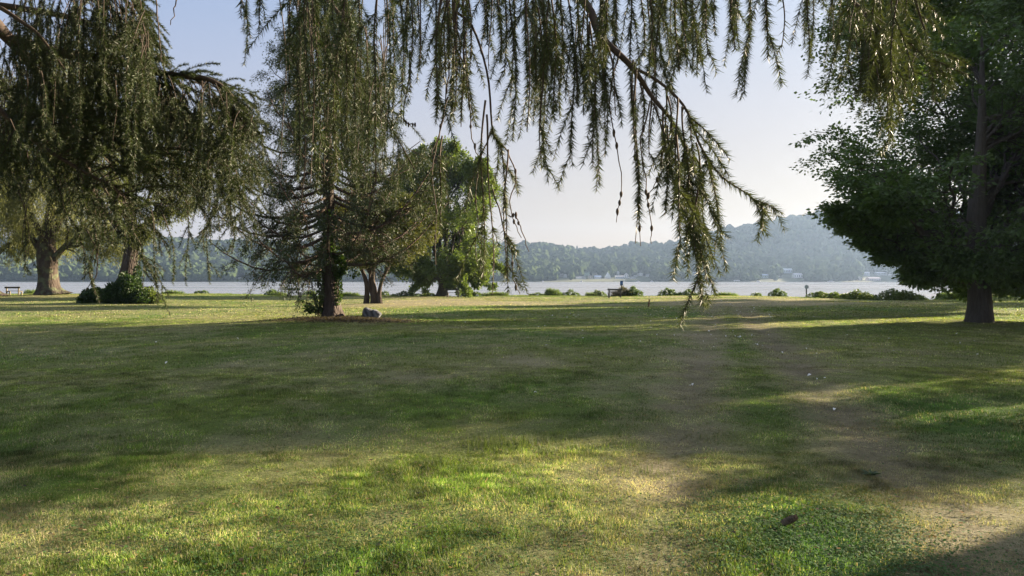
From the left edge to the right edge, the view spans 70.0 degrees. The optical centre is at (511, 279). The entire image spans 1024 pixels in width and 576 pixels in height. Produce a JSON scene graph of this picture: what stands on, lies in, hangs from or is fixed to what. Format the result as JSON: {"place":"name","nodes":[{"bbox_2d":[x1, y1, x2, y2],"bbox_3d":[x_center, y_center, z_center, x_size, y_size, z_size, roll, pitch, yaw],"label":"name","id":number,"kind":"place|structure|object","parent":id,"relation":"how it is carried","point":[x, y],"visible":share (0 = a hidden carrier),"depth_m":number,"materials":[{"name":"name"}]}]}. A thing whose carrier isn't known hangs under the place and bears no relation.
{"place":"outdoors","nodes":[
{"label":"outdoors","id":0,"kind":"place"},
{"bbox_2d":[0,228,897,281],"bbox_3d":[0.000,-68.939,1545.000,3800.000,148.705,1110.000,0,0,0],"label":"hills","id":1,"kind":"structure","parent":0,"point":[785,277],"depth_m":1023.18,"materials":[{"name":"grey"}]},
{"bbox_2d":[0,210,1016,280],"bbox_3d":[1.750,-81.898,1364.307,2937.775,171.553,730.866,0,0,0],"label":"forest","id":2,"kind":"object","parent":1,"relation":"on","point":[824,256],"visible":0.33,"depth_m":1245.15,"materials":[{"name":"green plant"}]},
{"bbox_2d":[784,269,791,272],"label":"house","id":3,"kind":"structure","parent":1,"relation":"on","point":[787,270],"depth_m":1191.60,"materials":[{"name":"white glass"}]},
{"bbox_2d":[792,273,802,277],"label":"house","id":4,"kind":"structure","parent":1,"relation":"on","point":[796,275],"depth_m":1089.84,"materials":[{"name":"white glass"}]},
{"bbox_2d":[865,277,880,280],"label":"house","id":5,"kind":"structure","parent":1,"relation":"on","point":[873,278],"depth_m":1018.20,"materials":[{"name":"white glass"}]},
{"bbox_2d":[874,272,886,274],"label":"house","id":6,"kind":"structure","parent":1,"relation":"on","point":[880,273],"depth_m":1150.80,"materials":[{"name":"white glass"}]},
{"bbox_2d":[0,282,947,299],"bbox_3d":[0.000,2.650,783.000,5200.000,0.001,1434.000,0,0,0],"label":"lake water","id":7,"kind":"structure","parent":0,"point":[795,289],"depth_m":258.31,"materials":[{"name":"grey liquid"}]},
{"bbox_2d":[0,0,1021,248],"label":"sky","id":8,"kind":"structure","parent":0,"point":[758,129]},
{"bbox_2d":[0,292,1023,575],"bbox_3d":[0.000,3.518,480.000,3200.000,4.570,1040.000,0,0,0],"label":"lawn ground","id":9,"kind":"structure","parent":0,"point":[700,338],"depth_m":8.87,"materials":[{"name":"green plant"}]},
{"bbox_2d":[4,286,21,294],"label":"park bench","id":10,"kind":"object","parent":9,"relation":"on","point":[6,287],"visible":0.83,"depth_m":69.97,"materials":[{"name":"brown wood"}]},
{"bbox_2d":[24,289,34,293],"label":"weed clump","id":11,"kind":"object","parent":9,"relation":"on","point":[29,292],"visible":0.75,"depth_m":82.12,"materials":[{"name":"green plant"}]},
{"bbox_2d":[0,67,90,295],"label":"willow tree","id":12,"kind":"object","parent":9,"relation":"on","point":[32,251],"visible":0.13,"depth_m":66.53,"materials":[{"name":"green plant"}]},
{"bbox_2d":[0,60,141,294],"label":"willow tree","id":13,"kind":"object","parent":9,"relation":"on","point":[48,254],"visible":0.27,"depth_m":64.17,"materials":[{"name":"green plant"}]},
{"bbox_2d":[75,263,151,303],"bbox_3d":[-26.396,0.233,48.688,5.026,2.869,2.593,0,0,0],"label":"ivy bush","id":14,"kind":"object","parent":9,"relation":"on","point":[124,288],"visible":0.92,"depth_m":48.01,"materials":[{"name":"green plant"}]},
{"bbox_2d":[35,69,208,278],"bbox_3d":[-24.970,-6.419,49.830,9.629,16.370,12.618,0,0,37],"label":"ivy clad tree","id":15,"kind":"object","parent":9,"relation":"on","point":[128,263],"visible":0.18,"depth_m":49.63,"materials":[{"name":"green plant"}]},
{"bbox_2d":[140,285,164,303],"bbox_3d":[-24.388,1.004,48.998,2.165,1.347,1.585,0,0,0],"label":"bush","id":16,"kind":"object","parent":9,"relation":"on","point":[152,294],"visible":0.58,"depth_m":48.85,"materials":[{"name":"green plant"}]},
{"bbox_2d":[160,289,184,293],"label":"weed clump","id":17,"kind":"object","parent":9,"relation":"on","point":[174,292],"visible":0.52,"depth_m":80.34,"materials":[{"name":"green plant"}]},
{"bbox_2d":[193,289,208,293],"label":"bush","id":18,"kind":"object","parent":9,"relation":"on","point":[201,292],"visible":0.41,"depth_m":82.83,"materials":[{"name":"green plant"}]},
{"bbox_2d":[264,288,275,294],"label":"bush","id":19,"kind":"object","parent":9,"relation":"on","point":[269,292],"visible":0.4,"depth_m":74.64,"materials":[{"name":"green plant"}]},
{"bbox_2d":[270,290,286,295],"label":"weed clump","id":20,"kind":"object","parent":9,"relation":"on","point":[278,294],"visible":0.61,"depth_m":73.62,"materials":[{"name":"green plant"}]},
{"bbox_2d":[297,289,322,315],"bbox_3d":[-8.076,0.916,29.439,1.286,1.113,1.133,0,0,0],"label":"weed plant","id":21,"kind":"object","parent":9,"relation":"on","point":[315,311],"visible":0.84,"depth_m":29.26,"materials":[{"name":"green plant"}]},
{"bbox_2d":[175,0,457,320],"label":"spruce tree","id":22,"kind":"object","parent":9,"relation":"on","point":[292,220],"visible":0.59,"depth_m":28.46,"materials":[{"name":"green plant"}]},
{"bbox_2d":[316,209,360,313],"bbox_3d":[-6.942,-0.753,29.285,1.815,4.316,0.914,0,0,0],"label":"ivy vine","id":23,"kind":"object","parent":22,"relation":"attached to","point":[340,272],"visible":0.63,"depth_m":29.15,"materials":[{"name":"green plant"}]},
{"bbox_2d":[216,315,457,323],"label":"leaf litter","id":24,"kind":"object","parent":9,"relation":"on","point":[350,318],"visible":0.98,"depth_m":27.97,"materials":[{"name":"brown plant"}]},
{"bbox_2d":[342,291,359,295],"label":"weed clump","id":25,"kind":"object","parent":9,"relation":"on","point":[349,294],"visible":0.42,"depth_m":75.00,"materials":[{"name":"green plant"}]},
{"bbox_2d":[362,307,381,317],"bbox_3d":[-5.682,1.350,29.595,0.783,0.498,0.457,0,0,0],"label":"boulder","id":26,"kind":"object","parent":9,"relation":"on","point":[368,312],"visible":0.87,"depth_m":29.40,"materials":[{"name":"stone"}]},
{"bbox_2d":[317,174,444,303],"bbox_3d":[-9.142,-2.886,50.670,9.096,9.142,8.676,0,0,0],"label":"multi stem tree","id":27,"kind":"object","parent":9,"relation":"on","point":[375,295],"visible":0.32,"depth_m":49.80,"materials":[{"name":"green plant"}]},
{"bbox_2d":[390,290,420,295],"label":"bush","id":28,"kind":"object","parent":9,"relation":"on","point":[403,293],"visible":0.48,"depth_m":76.25,"materials":[{"name":"green plant"}]},
{"bbox_2d":[420,293,434,295],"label":"bush","id":29,"kind":"object","parent":9,"relation":"on","point":[430,294],"visible":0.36,"depth_m":74.88,"materials":[{"name":"green plant"}]},
{"bbox_2d":[370,136,504,297],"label":"silver maple","id":30,"kind":"object","parent":9,"relation":"on","point":[448,257],"visible":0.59,"depth_m":72.69,"materials":[{"name":"green plant"}]},
{"bbox_2d":[445,288,459,296],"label":"park bench","id":31,"kind":"object","parent":9,"relation":"on","point":[457,289],"visible":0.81,"depth_m":69.50,"materials":[{"name":"grey wood"}]},
{"bbox_2d":[460,291,481,295],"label":"bush","id":32,"kind":"object","parent":9,"relation":"on","point":[475,293],"visible":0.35,"depth_m":73.75,"materials":[{"name":"green plant"}]},
{"bbox_2d":[0,0,973,328],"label":"spruce tree","id":33,"kind":"object","parent":9,"relation":"on","point":[124,56],"visible":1,"depth_m":2.19,"materials":[{"name":"green plant"}]},
{"bbox_2d":[482,290,510,295],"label":"weed clump","id":34,"kind":"object","parent":9,"relation":"on","point":[496,293],"visible":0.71,"depth_m":74.47,"materials":[{"name":"green plant"}]},
{"bbox_2d":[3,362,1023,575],"bbox_3d":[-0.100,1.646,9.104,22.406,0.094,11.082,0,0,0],"label":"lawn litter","id":35,"kind":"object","parent":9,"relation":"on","point":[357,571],"visible":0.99,"depth_m":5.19,"materials":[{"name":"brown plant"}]},
{"bbox_2d":[542,287,562,295],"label":"weed clump","id":36,"kind":"object","parent":9,"relation":"on","point":[550,292],"visible":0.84,"depth_m":76.23,"materials":[{"name":"green plant"}]},
{"bbox_2d":[562,288,580,295],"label":"bush","id":37,"kind":"object","parent":9,"relation":"on","point":[569,292],"visible":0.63,"depth_m":77.33,"materials":[{"name":"green plant"}]},
{"bbox_2d":[584,291,597,295],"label":"weed clump","id":38,"kind":"object","parent":9,"relation":"on","point":[589,294],"visible":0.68,"depth_m":76.65,"materials":[{"name":"green plant"}]},
{"bbox_2d":[593,290,605,295],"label":"bush","id":39,"kind":"object","parent":9,"relation":"on","point":[599,293],"visible":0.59,"depth_m":76.02,"materials":[{"name":"green plant"}]},
{"bbox_2d":[607,289,622,297],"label":"park bench","id":40,"kind":"object","parent":9,"relation":"on","point":[614,290],"visible":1,"depth_m":68.47,"materials":[{"name":"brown wood"}]},
{"bbox_2d":[611,285,632,295],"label":"weed clump","id":41,"kind":"object","parent":9,"relation":"on","point":[623,292],"visible":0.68,"depth_m":73.95,"materials":[{"name":"green plant"}]},
{"bbox_2d":[625,286,642,295],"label":"bush","id":42,"kind":"object","parent":9,"relation":"on","point":[636,292],"visible":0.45,"depth_m":73.72,"materials":[{"name":"green plant"}]},
{"bbox_2d":[657,287,676,295],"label":"bush","id":43,"kind":"object","parent":9,"relation":"on","point":[664,293],"visible":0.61,"depth_m":74.36,"materials":[{"name":"green plant"}]},
{"bbox_2d":[677,289,703,295],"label":"bush","id":44,"kind":"object","parent":9,"relation":"on","point":[682,293],"visible":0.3,"depth_m":74.80,"materials":[{"name":"green plant"}]},
{"bbox_2d":[714,292,738,295],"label":"weed clump","id":45,"kind":"object","parent":9,"relation":"on","point":[725,294],"visible":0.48,"depth_m":77.95,"materials":[{"name":"green plant"}]},
{"bbox_2d":[750,292,761,295],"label":"bush","id":46,"kind":"object","parent":9,"relation":"on","point":[756,294],"visible":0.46,"depth_m":74.99,"materials":[{"name":"green plant"}]},
{"bbox_2d":[768,288,786,296],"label":"bush","id":47,"kind":"object","parent":9,"relation":"on","point":[775,294],"visible":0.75,"depth_m":71.51,"materials":[{"name":"green plant"}]},
{"bbox_2d":[780,514,797,525],"bbox_3d":[1.847,1.604,4.875,0.134,0.054,0.054,-15,22,-19],"label":"spruce cone","id":48,"kind":"object","parent":9,"relation":"on","point":[790,519],"visible":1,"depth_m":4.86,"materials":[{"name":"brown plant"}]},
{"bbox_2d":[806,291,828,297],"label":"bush","id":49,"kind":"object","parent":9,"relation":"on","point":[816,294],"visible":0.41,"depth_m":66.54,"materials":[{"name":"green plant"}]},
{"bbox_2d":[819,291,842,297],"bbox_3d":[28.567,1.427,64.867,2.618,0.915,1.311,0,0,0],"label":"bush","id":50,"kind":"object","parent":9,"relation":"on","point":[832,294],"visible":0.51,"depth_m":64.73,"materials":[{"name":"green plant"}]},
{"bbox_2d":[834,293,849,298],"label":"bush","id":51,"kind":"object","parent":9,"relation":"on","point":[843,295],"visible":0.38,"depth_m":63.20,"materials":[{"name":"green plant"}]},
{"bbox_2d":[845,289,861,299],"bbox_3d":[29.249,1.310,62.108,2.033,1.212,1.398,0,0,0],"label":"bush","id":52,"kind":"object","parent":9,"relation":"on","point":[854,294],"visible":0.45,"depth_m":61.88,"materials":[{"name":"green plant"}]},
{"bbox_2d":[856,291,872,299],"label":"bush","id":53,"kind":"object","parent":9,"relation":"on","point":[863,296],"visible":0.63,"depth_m":60.89,"materials":[{"name":"green plant"}]},
{"bbox_2d":[861,468,879,475],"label":"rosette weed","id":54,"kind":"object","parent":9,"relation":"on","point":[874,473],"visible":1,"depth_m":6.22,"materials":[{"name":"green plant"}]},
{"bbox_2d":[865,294,882,299],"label":"bush","id":55,"kind":"object","parent":9,"relation":"on","point":[871,298],"visible":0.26,"depth_m":60.22,"materials":[{"name":"green plant"}]},
{"bbox_2d":[874,288,905,299],"bbox_3d":[30.872,1.267,59.324,3.060,1.306,1.481,0,0,0],"label":"bush","id":56,"kind":"object","parent":9,"relation":"on","point":[886,294],"visible":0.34,"depth_m":59.10,"materials":[{"name":"green plant"}]},
{"bbox_2d":[788,0,1023,322],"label":"maple tree","id":57,"kind":"object","parent":9,"relation":"on","point":[890,214],"visible":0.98,"depth_m":26.02,"materials":[{"name":"green plant"}]},
{"bbox_2d":[888,289,924,300],"bbox_3d":[31.532,1.324,58.360,3.090,1.178,1.418,0,0,0],"label":"bush","id":58,"kind":"object","parent":9,"relation":"on","point":[909,295],"visible":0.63,"depth_m":58.14,"materials":[{"name":"green plant"}]},
{"bbox_2d":[794,0,1023,211],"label":"maple tree","id":59,"kind":"object","parent":9,"relation":"on","point":[954,10],"visible":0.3,"depth_m":32.50,"materials":[{"name":"green plant"}]},
{"bbox_2d":[935,293,956,299],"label":"bush","id":60,"kind":"object","parent":9,"relation":"on","point":[944,296],"visible":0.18,"depth_m":61.24,"materials":[{"name":"green plant"}]}
]}

